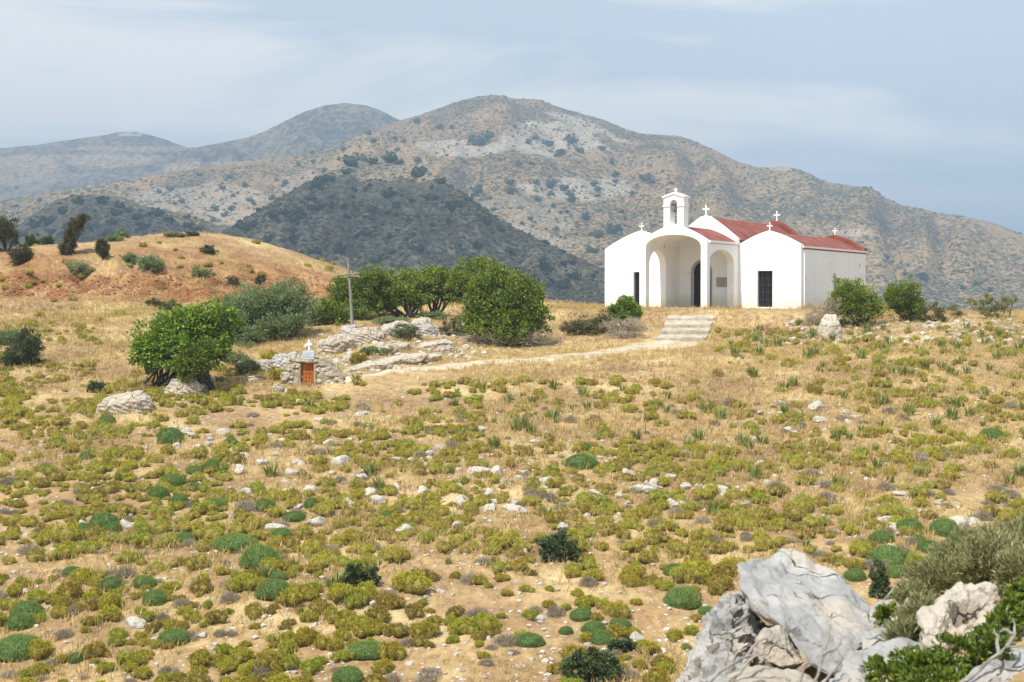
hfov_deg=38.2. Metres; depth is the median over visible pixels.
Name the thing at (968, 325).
squill plant
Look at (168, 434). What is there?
green cushion
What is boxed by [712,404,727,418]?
squill plant
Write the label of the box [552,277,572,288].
hillside tree
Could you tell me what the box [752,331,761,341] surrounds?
squill plant
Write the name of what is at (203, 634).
stone
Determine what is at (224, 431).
stone
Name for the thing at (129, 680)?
grey shrub
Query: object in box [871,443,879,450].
squill plant
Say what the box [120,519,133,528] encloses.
stone
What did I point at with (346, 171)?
hillside tree
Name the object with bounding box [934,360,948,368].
squill plant
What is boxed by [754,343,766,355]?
squill plant
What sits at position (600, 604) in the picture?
yellow shrub
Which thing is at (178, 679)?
yellow shrub
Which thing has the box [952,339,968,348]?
squill plant
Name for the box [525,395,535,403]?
squill plant
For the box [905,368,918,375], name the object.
squill plant
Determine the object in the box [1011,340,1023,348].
squill plant
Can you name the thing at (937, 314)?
brown shrub
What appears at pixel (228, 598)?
grey shrub
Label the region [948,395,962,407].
squill plant
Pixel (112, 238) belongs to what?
grey green bush
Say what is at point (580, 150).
hillside tree
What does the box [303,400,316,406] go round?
squill plant
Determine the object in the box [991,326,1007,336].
squill plant
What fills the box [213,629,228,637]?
grey shrub
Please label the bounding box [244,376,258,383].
boulder
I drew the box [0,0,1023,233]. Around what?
sky
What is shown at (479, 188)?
hillside tree
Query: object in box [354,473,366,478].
stone
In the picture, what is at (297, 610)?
yellow shrub
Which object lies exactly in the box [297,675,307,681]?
yellow shrub
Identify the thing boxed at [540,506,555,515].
squill plant
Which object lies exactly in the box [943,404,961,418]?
squill plant
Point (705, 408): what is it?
squill plant
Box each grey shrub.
[0,475,19,485]
[0,507,10,513]
[0,588,8,600]
[0,669,17,678]
[8,509,18,514]
[16,542,41,555]
[35,675,47,681]
[45,658,58,666]
[53,627,75,640]
[59,498,74,504]
[65,606,81,616]
[77,674,89,679]
[102,568,117,576]
[114,564,137,578]
[122,515,134,521]
[124,677,135,681]
[141,550,149,554]
[153,613,170,620]
[156,664,178,673]
[172,597,190,607]
[181,538,196,546]
[184,500,193,507]
[184,630,200,640]
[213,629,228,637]
[217,578,230,589]
[218,590,241,603]
[226,629,236,637]
[233,498,256,511]
[246,411,260,416]
[251,665,270,675]
[267,441,280,447]
[277,521,290,525]
[291,507,305,513]
[314,447,326,454]
[322,545,339,551]
[323,419,338,424]
[335,474,347,482]
[351,420,362,426]
[353,402,368,408]
[382,589,397,595]
[384,673,402,681]
[397,637,414,647]
[412,450,427,458]
[413,671,442,681]
[416,666,443,677]
[445,440,456,448]
[453,409,466,415]
[453,417,467,422]
[458,572,477,583]
[462,605,494,617]
[473,555,492,565]
[478,658,495,665]
[483,643,497,650]
[491,631,517,647]
[505,648,519,655]
[515,501,526,506]
[523,487,538,495]
[524,493,536,497]
[528,604,542,612]
[536,490,556,501]
[544,606,565,617]
[553,501,571,509]
[564,415,577,423]
[577,576,599,587]
[611,649,623,655]
[620,667,639,679]
[629,485,644,493]
[645,518,662,526]
[666,506,683,515]
[693,515,711,524]
[708,420,720,425]
[709,535,724,542]
[721,397,734,405]
[738,534,752,541]
[766,480,783,488]
[789,537,801,542]
[796,422,807,427]
[804,467,820,475]
[810,548,828,557]
[816,479,833,487]
[816,489,838,501]
[825,539,835,544]
[854,536,867,540]
[863,558,876,569]
[877,482,894,490]
[881,527,895,534]
[882,407,897,413]
[894,413,910,420]
[899,546,910,552]
[903,536,918,544]
[912,452,927,456]
[913,456,929,463]
[939,488,955,495]
[942,450,953,457]
[942,503,953,508]
[971,449,981,454]
[971,510,993,521]
[981,500,996,506]
[986,483,1005,491]
[1000,488,1020,498]
[1001,401,1016,408]
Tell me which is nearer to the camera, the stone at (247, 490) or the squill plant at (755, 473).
the stone at (247, 490)
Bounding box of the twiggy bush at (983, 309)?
[965,291,1018,318]
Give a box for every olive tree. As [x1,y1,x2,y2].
[210,279,271,348]
[249,275,322,340]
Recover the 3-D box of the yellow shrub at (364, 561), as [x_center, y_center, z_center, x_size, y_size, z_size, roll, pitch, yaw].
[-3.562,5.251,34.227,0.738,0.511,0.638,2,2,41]
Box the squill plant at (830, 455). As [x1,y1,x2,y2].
[825,452,836,460]
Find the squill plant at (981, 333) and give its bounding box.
[974,329,984,337]
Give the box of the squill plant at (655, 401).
[650,398,662,406]
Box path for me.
[344,340,701,381]
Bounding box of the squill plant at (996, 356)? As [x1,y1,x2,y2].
[991,348,1002,359]
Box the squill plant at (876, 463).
[869,457,884,469]
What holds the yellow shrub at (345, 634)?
on the ground at (44, 262)
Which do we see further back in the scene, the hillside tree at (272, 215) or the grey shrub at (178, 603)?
the hillside tree at (272, 215)
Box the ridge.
[0,193,226,247]
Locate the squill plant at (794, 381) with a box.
[788,373,802,386]
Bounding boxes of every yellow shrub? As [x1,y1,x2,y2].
[0,572,5,583]
[0,598,17,609]
[0,611,8,625]
[6,583,22,596]
[15,576,26,582]
[17,669,33,677]
[17,676,37,681]
[20,579,32,586]
[26,589,46,603]
[27,638,54,659]
[28,661,55,675]
[32,610,45,623]
[33,578,44,583]
[41,591,59,603]
[48,605,70,618]
[51,596,78,607]
[54,653,69,662]
[55,581,82,598]
[57,678,67,681]
[67,567,91,583]
[71,601,83,610]
[79,626,90,633]
[80,590,99,601]
[80,615,100,625]
[80,640,112,658]
[83,574,102,587]
[83,599,99,610]
[87,586,102,594]
[88,657,102,664]
[95,603,122,621]
[95,660,116,673]
[97,593,124,610]
[105,636,126,646]
[107,588,122,596]
[107,626,129,638]
[115,649,147,665]
[119,586,129,592]
[120,660,137,672]
[124,639,137,644]
[129,591,142,599]
[129,665,152,679]
[133,606,147,614]
[133,631,147,639]
[135,649,155,660]
[136,638,150,646]
[139,610,155,621]
[140,584,151,589]
[144,623,158,634]
[149,638,160,648]
[151,620,162,628]
[154,673,174,681]
[156,580,182,590]
[160,642,173,648]
[162,619,178,625]
[163,622,174,629]
[164,589,173,594]
[167,594,176,600]
[171,676,185,681]
[172,671,186,677]
[174,594,188,600]
[174,619,189,628]
[176,605,190,614]
[181,672,212,681]
[182,601,201,608]
[182,608,199,619]
[186,648,210,666]
[186,664,207,675]
[188,614,202,623]
[189,579,214,593]
[194,591,203,597]
[196,572,209,581]
[198,621,208,627]
[202,599,212,608]
[203,609,228,623]
[211,653,227,660]
[211,659,220,667]
[212,566,231,575]
[214,641,233,654]
[216,655,239,673]
[218,676,230,681]
[222,674,248,681]
[223,608,234,614]
[224,572,260,592]
[229,570,242,577]
[229,646,256,663]
[236,663,254,679]
[238,640,252,646]
[241,568,259,576]
[244,603,261,619]
[244,676,261,681]
[246,673,257,679]
[248,622,261,629]
[253,651,283,671]
[255,576,271,586]
[257,671,274,681]
[259,606,276,614]
[260,556,276,569]
[260,648,280,655]
[266,633,277,642]
[266,671,300,681]
[268,559,291,571]
[268,641,279,648]
[269,602,280,609]
[271,667,281,674]
[273,587,304,605]
[277,629,295,643]
[277,639,297,656]
[278,622,292,629]
[279,653,300,670]
[280,618,296,625]
[285,569,298,577]
[287,582,308,592]
[288,564,303,571]
[293,625,317,646]
[294,607,304,613]
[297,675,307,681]
[298,609,318,622]
[299,658,323,674]
[301,674,312,681]
[302,587,320,600]
[303,581,322,592]
[304,563,322,573]
[307,600,335,614]
[313,571,322,577]
[313,634,330,649]
[313,655,328,664]
[322,606,342,623]
[325,581,355,601]
[325,637,343,651]
[329,649,354,662]
[332,628,352,640]
[333,618,350,628]
[337,608,356,618]
[342,593,369,609]
[343,557,370,572]
[345,615,356,621]
[345,638,359,646]
[350,614,372,626]
[351,620,375,637]
[353,580,377,602]
[363,604,390,622]
[364,671,388,681]
[369,589,389,605]
[369,618,382,627]
[370,656,395,674]
[374,623,387,634]
[377,639,407,660]
[378,593,406,609]
[380,621,409,636]
[389,569,433,594]
[404,602,424,617]
[406,636,429,646]
[407,619,440,638]
[410,567,439,581]
[415,600,424,607]
[420,598,427,604]
[423,641,436,648]
[424,607,435,612]
[426,615,442,623]
[442,614,459,625]
[445,605,465,616]
[445,634,460,643]
[446,615,478,635]
[448,570,461,578]
[470,574,488,584]
[472,630,485,640]
[474,610,500,631]
[474,640,483,646]
[476,650,491,658]
[483,628,495,636]
[484,582,493,587]
[493,572,510,581]
[493,627,500,633]
[496,612,507,618]
[500,589,514,595]
[513,629,529,635]
[518,584,535,592]
[521,608,538,620]
[522,568,538,575]
[541,599,556,608]
[544,585,554,591]
[546,662,564,674]
[558,643,587,656]
[558,677,582,681]
[561,603,571,610]
[564,567,583,577]
[570,588,584,597]
[573,598,580,605]
[577,594,600,605]
[577,603,590,608]
[577,631,591,642]
[581,568,605,580]
[590,612,604,621]
[595,597,612,609]
[601,599,631,618]
[606,622,629,637]
[614,661,629,672]
[618,564,644,580]
[619,572,641,586]
[620,654,632,660]
[621,562,645,571]
[628,626,641,634]
[629,598,642,604]
[631,657,648,668]
[634,638,660,653]
[639,580,649,585]
[641,666,669,681]
[643,575,652,583]
[648,653,674,666]
[650,576,665,584]
[652,579,674,590]
[656,660,676,673]
[665,627,683,638]
[668,635,679,642]
[669,561,713,583]
[682,624,698,635]
[690,613,703,621]
[692,559,713,572]
[703,572,735,589]
[706,582,723,594]
[712,561,737,577]
[842,557,865,569]
[904,553,925,567]
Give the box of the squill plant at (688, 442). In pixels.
[682,438,694,445]
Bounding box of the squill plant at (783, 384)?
[777,380,792,387]
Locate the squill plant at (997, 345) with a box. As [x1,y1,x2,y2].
[988,342,1003,347]
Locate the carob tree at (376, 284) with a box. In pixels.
[323,260,401,319]
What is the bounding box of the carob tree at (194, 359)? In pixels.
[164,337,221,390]
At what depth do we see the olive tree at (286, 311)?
67.50 m
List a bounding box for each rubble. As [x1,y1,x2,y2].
[303,331,488,374]
[784,318,1023,344]
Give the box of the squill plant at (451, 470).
[447,466,455,473]
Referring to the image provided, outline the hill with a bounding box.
[0,132,187,200]
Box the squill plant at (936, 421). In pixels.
[927,412,946,428]
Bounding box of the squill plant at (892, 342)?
[885,336,896,345]
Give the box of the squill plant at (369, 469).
[356,461,379,476]
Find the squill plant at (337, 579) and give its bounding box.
[319,567,347,586]
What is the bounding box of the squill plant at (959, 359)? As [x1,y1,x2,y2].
[956,356,964,363]
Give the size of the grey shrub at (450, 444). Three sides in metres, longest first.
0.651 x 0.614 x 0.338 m
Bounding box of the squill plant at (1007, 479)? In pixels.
[1001,469,1016,484]
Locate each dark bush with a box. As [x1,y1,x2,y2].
[0,326,46,367]
[6,242,34,265]
[24,232,39,245]
[37,235,55,244]
[94,237,110,259]
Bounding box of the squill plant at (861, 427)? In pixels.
[857,423,864,430]
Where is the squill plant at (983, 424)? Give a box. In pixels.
[979,419,988,426]
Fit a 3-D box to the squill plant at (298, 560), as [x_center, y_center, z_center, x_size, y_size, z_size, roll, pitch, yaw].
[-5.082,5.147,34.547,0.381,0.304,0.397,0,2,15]
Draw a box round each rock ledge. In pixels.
[341,355,351,363]
[346,360,392,370]
[373,353,427,363]
[379,342,409,351]
[414,339,453,349]
[426,353,442,360]
[434,345,453,353]
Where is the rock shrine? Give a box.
[280,340,346,385]
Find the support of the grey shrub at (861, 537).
on the ground at (44, 262)
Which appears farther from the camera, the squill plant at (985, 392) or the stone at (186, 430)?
the squill plant at (985, 392)
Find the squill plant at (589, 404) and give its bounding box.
[582,399,593,410]
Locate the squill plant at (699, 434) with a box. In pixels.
[689,425,707,439]
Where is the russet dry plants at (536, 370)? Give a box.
[0,250,1023,674]
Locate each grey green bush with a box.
[0,327,20,345]
[62,258,93,274]
[85,380,106,391]
[106,233,124,241]
[114,228,130,236]
[118,252,139,262]
[135,252,166,270]
[145,297,165,305]
[157,298,184,310]
[163,231,190,236]
[185,231,199,235]
[190,264,212,277]
[199,245,218,254]
[225,349,251,365]
[226,275,240,286]
[226,358,263,375]
[254,274,265,284]
[259,349,278,359]
[266,366,283,380]
[348,352,368,364]
[359,345,378,354]
[369,315,411,324]
[378,345,398,355]
[391,321,421,340]
[412,309,450,318]
[438,316,463,335]
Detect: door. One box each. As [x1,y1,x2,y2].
[301,363,313,384]
[691,260,711,306]
[758,271,772,306]
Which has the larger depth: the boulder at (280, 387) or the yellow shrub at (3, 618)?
the boulder at (280, 387)
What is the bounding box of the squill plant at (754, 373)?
[744,365,762,377]
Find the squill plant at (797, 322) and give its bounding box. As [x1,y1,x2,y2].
[793,317,801,324]
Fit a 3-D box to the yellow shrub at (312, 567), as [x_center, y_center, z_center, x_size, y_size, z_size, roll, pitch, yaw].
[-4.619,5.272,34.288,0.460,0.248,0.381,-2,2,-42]
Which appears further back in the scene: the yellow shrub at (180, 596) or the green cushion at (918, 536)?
the green cushion at (918, 536)
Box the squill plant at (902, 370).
[895,363,908,375]
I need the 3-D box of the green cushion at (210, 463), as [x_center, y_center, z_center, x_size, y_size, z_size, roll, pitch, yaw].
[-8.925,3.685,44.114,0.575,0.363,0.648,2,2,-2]
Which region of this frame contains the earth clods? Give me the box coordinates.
[0,274,318,296]
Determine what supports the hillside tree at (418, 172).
on the foothill
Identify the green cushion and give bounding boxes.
[0,633,40,661]
[3,612,34,630]
[9,600,44,615]
[50,437,65,443]
[62,566,79,576]
[68,652,84,663]
[77,522,91,530]
[79,451,93,459]
[88,511,119,527]
[99,414,115,424]
[99,576,122,590]
[103,521,122,533]
[132,574,156,588]
[142,588,167,605]
[147,486,169,499]
[155,427,185,443]
[157,627,192,645]
[159,473,186,486]
[168,494,188,502]
[176,532,197,543]
[185,465,202,473]
[187,482,199,489]
[203,459,219,468]
[205,497,228,508]
[211,533,260,553]
[216,468,227,472]
[223,436,239,444]
[237,543,281,568]
[253,579,288,598]
[254,499,275,511]
[268,570,288,580]
[270,527,293,536]
[282,511,305,521]
[303,497,318,508]
[331,665,364,681]
[346,640,382,659]
[379,509,393,518]
[514,632,545,647]
[558,625,573,634]
[563,453,598,469]
[569,607,592,621]
[576,441,591,450]
[580,620,606,632]
[590,629,613,644]
[609,617,631,629]
[662,563,680,574]
[662,586,701,609]
[681,643,691,649]
[698,606,712,614]
[842,567,866,580]
[864,543,909,565]
[868,529,894,543]
[886,564,908,577]
[895,517,923,532]
[912,534,926,541]
[915,539,936,553]
[929,517,959,536]
[978,427,1005,440]
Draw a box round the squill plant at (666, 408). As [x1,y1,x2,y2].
[660,404,672,412]
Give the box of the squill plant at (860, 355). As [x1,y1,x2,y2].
[854,347,868,358]
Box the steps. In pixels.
[656,315,713,341]
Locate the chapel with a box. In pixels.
[605,188,866,308]
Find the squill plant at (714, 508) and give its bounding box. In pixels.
[703,495,727,515]
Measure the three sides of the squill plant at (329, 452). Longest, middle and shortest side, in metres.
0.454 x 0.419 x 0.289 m
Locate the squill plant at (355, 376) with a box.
[348,372,361,381]
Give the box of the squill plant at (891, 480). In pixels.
[884,473,896,482]
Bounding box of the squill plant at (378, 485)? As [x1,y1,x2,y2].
[365,473,390,490]
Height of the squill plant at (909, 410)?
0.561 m
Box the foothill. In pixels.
[221,159,604,304]
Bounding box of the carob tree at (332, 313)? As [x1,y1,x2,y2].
[310,296,349,325]
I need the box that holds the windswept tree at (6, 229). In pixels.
[0,211,20,251]
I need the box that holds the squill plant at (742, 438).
[734,430,752,445]
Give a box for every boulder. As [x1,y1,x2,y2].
[96,402,110,415]
[102,390,153,414]
[163,378,203,395]
[191,373,215,391]
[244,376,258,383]
[255,359,272,372]
[270,351,300,369]
[272,383,284,391]
[318,333,355,354]
[339,324,360,333]
[348,327,385,345]
[381,320,412,335]
[411,317,432,332]
[417,324,438,336]
[725,665,817,681]
[755,625,803,669]
[818,314,841,339]
[829,637,925,681]
[861,628,899,651]
[869,599,899,625]
[965,647,1023,681]
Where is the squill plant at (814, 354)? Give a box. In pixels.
[806,345,819,356]
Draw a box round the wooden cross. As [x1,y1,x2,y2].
[340,257,359,324]
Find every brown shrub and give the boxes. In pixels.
[558,308,625,335]
[598,315,653,337]
[787,297,842,324]
[909,298,966,321]
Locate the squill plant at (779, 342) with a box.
[771,336,783,346]
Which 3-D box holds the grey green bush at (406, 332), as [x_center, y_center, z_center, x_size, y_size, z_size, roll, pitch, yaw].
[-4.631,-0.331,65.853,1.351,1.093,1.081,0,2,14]
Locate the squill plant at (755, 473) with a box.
[745,461,764,478]
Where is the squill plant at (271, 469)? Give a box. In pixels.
[260,459,279,476]
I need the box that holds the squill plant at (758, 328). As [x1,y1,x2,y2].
[755,324,763,330]
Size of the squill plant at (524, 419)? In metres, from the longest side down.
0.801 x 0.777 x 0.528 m
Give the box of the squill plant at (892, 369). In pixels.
[884,363,895,373]
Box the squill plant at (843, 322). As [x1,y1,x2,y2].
[839,318,847,325]
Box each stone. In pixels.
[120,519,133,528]
[125,616,146,628]
[172,442,179,448]
[181,427,190,433]
[195,631,206,637]
[216,428,229,434]
[234,464,246,473]
[240,488,252,493]
[255,459,268,464]
[265,523,287,530]
[285,468,298,475]
[302,485,315,491]
[306,516,325,525]
[322,439,334,445]
[332,455,350,464]
[343,497,354,504]
[354,412,363,416]
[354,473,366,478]
[364,487,377,496]
[367,495,385,504]
[391,483,400,489]
[394,524,414,533]
[417,485,429,494]
[453,495,468,504]
[467,466,484,474]
[478,426,485,431]
[481,503,494,510]
[484,488,493,496]
[489,465,502,475]
[490,499,497,503]
[503,503,517,510]
[516,506,527,513]
[518,470,529,475]
[528,439,538,443]
[534,614,546,620]
[540,477,555,485]
[557,522,568,529]
[588,489,602,495]
[615,492,622,497]
[622,468,633,473]
[629,484,643,490]
[630,631,644,641]
[641,485,656,492]
[648,478,658,486]
[667,498,676,506]
[679,482,691,489]
[717,484,729,495]
[783,426,793,432]
[808,403,821,410]
[813,416,826,422]
[876,516,890,522]
[888,522,896,529]
[892,491,909,495]
[949,515,968,527]
[968,517,979,524]
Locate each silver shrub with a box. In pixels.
[880,588,935,642]
[882,522,991,606]
[954,512,1023,594]
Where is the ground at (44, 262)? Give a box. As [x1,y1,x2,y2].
[0,232,1023,681]
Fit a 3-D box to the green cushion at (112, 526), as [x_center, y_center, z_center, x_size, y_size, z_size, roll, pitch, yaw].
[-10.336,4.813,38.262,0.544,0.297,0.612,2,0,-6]
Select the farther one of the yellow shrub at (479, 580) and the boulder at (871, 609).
the yellow shrub at (479, 580)
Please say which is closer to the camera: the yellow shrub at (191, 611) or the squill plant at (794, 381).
the yellow shrub at (191, 611)
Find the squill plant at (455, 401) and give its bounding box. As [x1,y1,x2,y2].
[450,396,459,405]
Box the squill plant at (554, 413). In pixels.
[545,405,560,420]
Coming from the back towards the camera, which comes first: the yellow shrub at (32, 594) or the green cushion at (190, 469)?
the green cushion at (190, 469)
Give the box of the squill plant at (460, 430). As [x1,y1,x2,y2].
[454,427,467,432]
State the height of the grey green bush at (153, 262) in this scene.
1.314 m
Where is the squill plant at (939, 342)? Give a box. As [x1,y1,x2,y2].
[936,337,948,346]
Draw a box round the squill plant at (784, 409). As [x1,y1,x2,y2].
[778,402,789,412]
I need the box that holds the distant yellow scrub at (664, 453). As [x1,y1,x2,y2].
[0,239,1023,577]
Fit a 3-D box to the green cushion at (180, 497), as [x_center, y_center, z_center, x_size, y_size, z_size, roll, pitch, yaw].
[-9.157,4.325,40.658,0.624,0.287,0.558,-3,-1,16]
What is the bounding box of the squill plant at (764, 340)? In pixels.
[759,334,769,343]
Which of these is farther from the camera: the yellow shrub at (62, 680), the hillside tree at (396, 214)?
the hillside tree at (396, 214)
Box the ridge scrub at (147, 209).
[0,194,226,248]
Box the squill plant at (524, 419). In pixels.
[511,412,531,427]
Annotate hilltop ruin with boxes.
[119,132,142,136]
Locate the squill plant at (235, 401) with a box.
[229,393,246,405]
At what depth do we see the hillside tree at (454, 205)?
694.94 m
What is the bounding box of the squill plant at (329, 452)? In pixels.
[326,447,334,454]
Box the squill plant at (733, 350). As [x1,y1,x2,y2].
[730,344,743,355]
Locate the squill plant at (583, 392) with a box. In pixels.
[576,384,590,396]
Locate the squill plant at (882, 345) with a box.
[877,341,890,349]
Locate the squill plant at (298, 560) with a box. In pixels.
[288,554,300,565]
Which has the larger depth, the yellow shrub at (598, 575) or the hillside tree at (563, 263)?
the hillside tree at (563, 263)
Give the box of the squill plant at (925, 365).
[917,356,932,369]
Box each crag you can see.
[675,592,795,681]
[737,548,875,676]
[916,581,999,650]
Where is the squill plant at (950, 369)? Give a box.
[942,363,954,374]
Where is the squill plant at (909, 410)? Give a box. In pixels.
[901,401,919,415]
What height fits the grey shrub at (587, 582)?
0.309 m
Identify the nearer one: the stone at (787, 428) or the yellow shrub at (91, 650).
the yellow shrub at (91, 650)
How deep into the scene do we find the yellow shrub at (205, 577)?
34.21 m
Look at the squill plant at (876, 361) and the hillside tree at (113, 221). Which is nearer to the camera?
the squill plant at (876, 361)
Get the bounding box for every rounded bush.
[824,276,888,326]
[882,274,929,321]
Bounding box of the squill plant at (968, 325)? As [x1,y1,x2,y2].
[963,320,972,329]
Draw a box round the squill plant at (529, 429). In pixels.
[521,420,537,433]
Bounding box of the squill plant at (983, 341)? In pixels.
[979,336,990,344]
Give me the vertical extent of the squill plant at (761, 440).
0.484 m
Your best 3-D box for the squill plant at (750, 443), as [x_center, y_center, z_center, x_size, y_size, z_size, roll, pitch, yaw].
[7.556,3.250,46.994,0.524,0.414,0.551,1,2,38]
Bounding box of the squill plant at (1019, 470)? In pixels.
[1012,459,1023,476]
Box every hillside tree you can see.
[16,229,28,236]
[28,218,41,229]
[35,215,55,224]
[43,228,55,233]
[57,206,67,214]
[70,195,84,203]
[84,224,93,231]
[95,195,109,203]
[101,228,113,236]
[106,218,117,224]
[108,208,125,215]
[113,201,124,207]
[123,207,131,212]
[128,213,145,219]
[137,223,150,229]
[145,207,165,216]
[162,214,175,221]
[183,220,195,227]
[189,226,202,231]
[210,204,218,210]
[232,220,249,231]
[247,220,257,226]
[263,235,272,242]
[266,211,285,219]
[277,208,289,214]
[288,234,299,242]
[291,206,307,219]
[303,194,316,200]
[306,204,315,210]
[310,176,327,187]
[313,201,324,209]
[313,245,321,254]
[316,168,326,172]
[320,173,334,181]
[324,202,337,208]
[333,242,346,253]
[336,152,359,166]
[340,168,352,173]
[355,262,368,270]
[358,153,367,160]
[359,228,372,235]
[363,206,377,212]
[365,157,378,163]
[365,213,375,221]
[368,255,384,262]
[370,137,379,142]
[380,151,397,161]
[381,188,396,197]
[388,211,400,216]
[392,201,402,208]
[393,158,404,163]
[394,261,406,270]
[400,217,412,221]
[407,244,426,252]
[410,165,426,177]
[413,117,420,122]
[413,156,421,161]
[421,193,431,199]
[433,177,445,183]
[436,122,443,128]
[440,201,465,210]
[467,135,475,142]
[469,139,481,144]
[469,183,482,192]
[469,240,489,248]
[475,135,489,144]
[480,130,494,138]
[482,215,492,223]
[496,225,505,231]
[504,179,513,184]
[504,246,515,254]
[505,187,519,193]
[525,138,532,143]
[528,179,539,183]
[530,273,540,281]
[532,195,540,200]
[536,262,552,272]
[542,140,553,145]
[548,182,555,188]
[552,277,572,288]
[554,150,563,156]
[555,148,565,153]
[557,184,568,190]
[560,260,570,265]
[564,133,578,143]
[564,190,575,195]
[567,194,579,202]
[567,272,581,279]
[575,146,584,152]
[581,212,592,219]
[589,246,599,252]
[590,180,598,185]
[592,229,603,236]
[594,186,602,191]
[602,222,626,233]
[611,170,619,177]
[638,173,652,180]
[915,272,929,280]
[973,280,982,285]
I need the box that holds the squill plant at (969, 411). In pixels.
[965,405,978,416]
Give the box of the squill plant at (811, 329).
[804,324,817,333]
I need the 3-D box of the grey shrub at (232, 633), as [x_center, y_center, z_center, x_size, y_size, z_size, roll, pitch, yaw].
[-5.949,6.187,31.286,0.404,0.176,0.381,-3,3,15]
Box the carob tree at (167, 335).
[123,293,244,388]
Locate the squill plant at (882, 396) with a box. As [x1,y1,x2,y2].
[875,393,891,404]
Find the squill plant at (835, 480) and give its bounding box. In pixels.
[831,471,847,486]
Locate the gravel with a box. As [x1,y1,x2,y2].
[0,362,1023,681]
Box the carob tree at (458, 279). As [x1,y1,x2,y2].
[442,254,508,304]
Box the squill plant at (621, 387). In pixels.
[617,382,627,391]
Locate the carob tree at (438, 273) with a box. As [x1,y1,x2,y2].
[411,262,459,312]
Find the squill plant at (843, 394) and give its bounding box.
[839,390,848,398]
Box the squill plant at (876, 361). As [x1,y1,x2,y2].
[872,357,884,363]
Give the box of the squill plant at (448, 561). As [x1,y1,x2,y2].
[443,556,453,564]
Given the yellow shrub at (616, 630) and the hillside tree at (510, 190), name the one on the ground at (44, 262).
the yellow shrub at (616, 630)
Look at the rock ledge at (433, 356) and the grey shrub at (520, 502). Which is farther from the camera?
the rock ledge at (433, 356)
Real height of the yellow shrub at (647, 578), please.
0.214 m
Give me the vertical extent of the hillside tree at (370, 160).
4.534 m
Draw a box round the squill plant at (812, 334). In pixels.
[806,331,815,337]
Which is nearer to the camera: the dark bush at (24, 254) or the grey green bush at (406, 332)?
the grey green bush at (406, 332)
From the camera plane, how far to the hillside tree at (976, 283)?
1017.68 m
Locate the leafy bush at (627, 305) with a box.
[607,294,643,330]
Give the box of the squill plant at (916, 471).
[911,464,924,476]
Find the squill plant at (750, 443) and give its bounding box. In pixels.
[744,438,756,448]
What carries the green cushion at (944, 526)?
on the ground at (44, 262)
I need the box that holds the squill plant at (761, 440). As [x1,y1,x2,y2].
[753,431,771,444]
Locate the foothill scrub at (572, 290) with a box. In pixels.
[219,161,604,303]
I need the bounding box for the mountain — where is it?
[0,95,1023,311]
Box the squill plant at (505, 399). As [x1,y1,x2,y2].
[503,394,514,402]
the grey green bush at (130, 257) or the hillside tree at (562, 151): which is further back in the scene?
the hillside tree at (562, 151)
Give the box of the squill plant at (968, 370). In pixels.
[962,365,971,373]
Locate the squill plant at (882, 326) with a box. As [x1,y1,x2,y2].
[880,322,887,329]
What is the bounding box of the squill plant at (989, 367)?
[984,361,992,370]
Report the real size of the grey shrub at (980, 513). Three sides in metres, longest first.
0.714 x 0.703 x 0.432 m
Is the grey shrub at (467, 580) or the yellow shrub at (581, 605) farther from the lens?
the grey shrub at (467, 580)
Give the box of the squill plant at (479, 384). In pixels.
[475,376,488,390]
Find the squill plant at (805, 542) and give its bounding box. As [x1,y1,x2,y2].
[801,536,813,547]
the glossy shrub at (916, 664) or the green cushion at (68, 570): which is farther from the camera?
the green cushion at (68, 570)
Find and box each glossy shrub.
[858,598,896,644]
[859,622,1017,681]
[950,571,1023,649]
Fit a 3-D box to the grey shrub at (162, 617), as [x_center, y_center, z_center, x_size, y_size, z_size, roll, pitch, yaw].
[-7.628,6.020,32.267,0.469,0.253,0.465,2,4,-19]
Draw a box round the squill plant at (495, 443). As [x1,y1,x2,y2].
[487,433,499,448]
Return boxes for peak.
[129,103,399,179]
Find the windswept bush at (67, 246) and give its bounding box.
[57,212,90,254]
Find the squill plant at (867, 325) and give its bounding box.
[861,321,876,331]
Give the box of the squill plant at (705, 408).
[698,400,711,412]
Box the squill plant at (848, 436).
[846,430,857,439]
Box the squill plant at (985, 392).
[981,388,990,395]
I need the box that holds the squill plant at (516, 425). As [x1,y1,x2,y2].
[508,416,522,431]
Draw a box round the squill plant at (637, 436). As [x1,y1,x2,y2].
[631,427,645,439]
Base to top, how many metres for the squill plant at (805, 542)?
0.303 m
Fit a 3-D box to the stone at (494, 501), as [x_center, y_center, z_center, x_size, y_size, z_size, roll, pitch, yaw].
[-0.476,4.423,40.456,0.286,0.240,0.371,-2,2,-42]
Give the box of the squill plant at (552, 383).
[546,378,557,388]
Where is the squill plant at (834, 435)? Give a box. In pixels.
[830,428,841,440]
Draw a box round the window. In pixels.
[635,272,638,304]
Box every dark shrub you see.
[339,562,381,585]
[534,527,581,563]
[558,644,624,681]
[606,633,638,652]
[867,556,892,597]
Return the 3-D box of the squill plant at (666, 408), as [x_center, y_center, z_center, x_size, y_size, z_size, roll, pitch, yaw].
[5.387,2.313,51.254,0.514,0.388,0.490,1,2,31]
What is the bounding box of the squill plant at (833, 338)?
[827,332,836,340]
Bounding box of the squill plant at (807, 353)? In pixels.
[800,347,814,358]
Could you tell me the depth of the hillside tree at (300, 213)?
686.93 m
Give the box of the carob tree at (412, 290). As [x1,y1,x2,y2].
[369,264,440,317]
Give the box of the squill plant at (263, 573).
[255,562,275,578]
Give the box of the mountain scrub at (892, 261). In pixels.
[0,94,1023,306]
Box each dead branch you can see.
[708,638,774,681]
[796,624,842,681]
[960,619,1023,681]
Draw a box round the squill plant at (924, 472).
[920,466,931,476]
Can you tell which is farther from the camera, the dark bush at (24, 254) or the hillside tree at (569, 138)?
the hillside tree at (569, 138)

